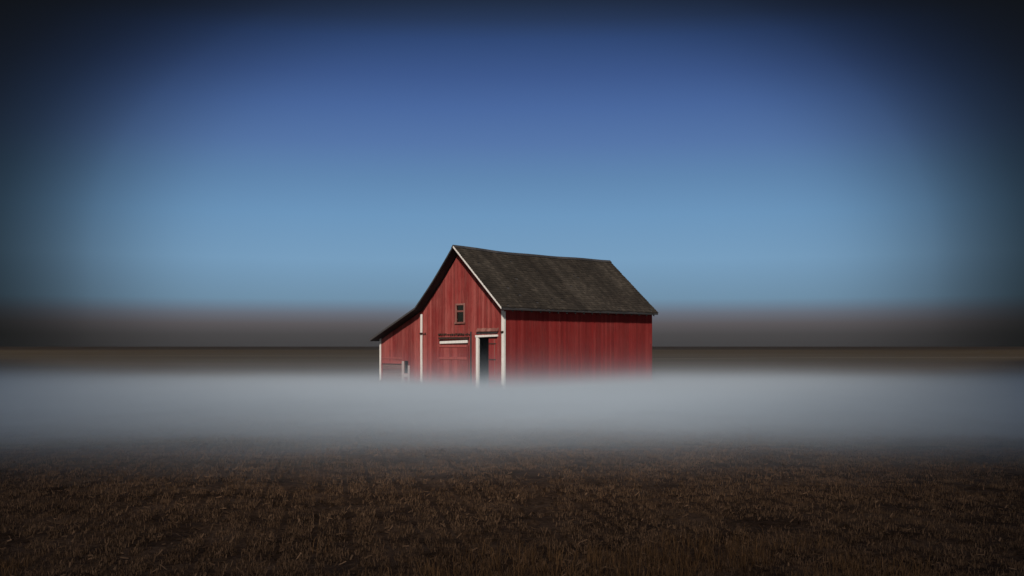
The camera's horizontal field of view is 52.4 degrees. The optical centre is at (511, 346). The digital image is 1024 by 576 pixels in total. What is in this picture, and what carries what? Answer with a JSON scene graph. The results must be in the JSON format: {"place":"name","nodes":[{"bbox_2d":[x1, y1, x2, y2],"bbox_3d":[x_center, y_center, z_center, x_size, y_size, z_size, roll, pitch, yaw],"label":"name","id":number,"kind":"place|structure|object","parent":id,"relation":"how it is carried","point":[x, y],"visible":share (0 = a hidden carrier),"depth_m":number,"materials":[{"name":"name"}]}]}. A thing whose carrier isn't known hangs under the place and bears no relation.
{"place":"outdoors","nodes":[
{"label":"outdoors","id":0,"kind":"place"},
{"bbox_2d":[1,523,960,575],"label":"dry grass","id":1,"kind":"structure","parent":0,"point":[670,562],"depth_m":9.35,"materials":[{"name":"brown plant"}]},
{"bbox_2d":[0,347,1023,575],"bbox_3d":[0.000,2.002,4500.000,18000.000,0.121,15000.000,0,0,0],"label":"ground","id":2,"kind":"structure","parent":0,"point":[230,382],"depth_m":21.49,"materials":[{"name":"soil"}]},
{"bbox_2d":[0,424,1023,575],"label":"soil clods","id":3,"kind":"object","parent":2,"relation":"on","point":[535,522],"visible":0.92,"depth_m":13.25,"materials":[{"name":"brown soil"}]},
{"bbox_2d":[0,413,1023,575],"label":"stubble","id":4,"kind":"object","parent":2,"relation":"on","point":[963,500],"visible":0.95,"depth_m":13.73,"materials":[{"name":"brown plant"}]},
{"bbox_2d":[369,245,658,389],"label":"barn","id":5,"kind":"structure","parent":2,"relation":"on","point":[480,318],"depth_m":51.27,"materials":[{"name":"wood"}]},
{"bbox_2d":[438,345,468,386],"bbox_3d":[-2.869,0.937,50.567,0.054,2.034,2.304,0,0,-43],"label":"sliding door","id":6,"kind":"structure","parent":5,"relation":"in","point":[453,360],"depth_m":50.54,"materials":[{"name":"red wood"}]},
{"bbox_2d":[454,303,464,323],"bbox_3d":[-2.502,-1.585,50.234,0.105,0.990,0.780,0,0,-43],"label":"window","id":7,"kind":"structure","parent":5,"relation":"in","point":[459,310],"depth_m":50.27,"materials":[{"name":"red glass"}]},
{"bbox_2d":[489,339,496,388],"bbox_3d":[-0.889,0.801,48.521,0.051,2.322,0.584,0,0,-43],"label":"door","id":8,"kind":"structure","parent":5,"relation":"in","point":[492,342],"depth_m":48.50,"materials":[{"name":"wood"}]},
{"bbox_2d":[0,0,1023,346],"label":"sky","id":9,"kind":"structure","parent":0,"point":[174,173],"materials":[{"name":"blue"}]},
{"bbox_2d":[676,357,977,358],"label":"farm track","id":10,"kind":"structure","parent":0,"point":[887,357],"depth_m":186.27,"materials":[{"name":"brown soil"}]}
]}

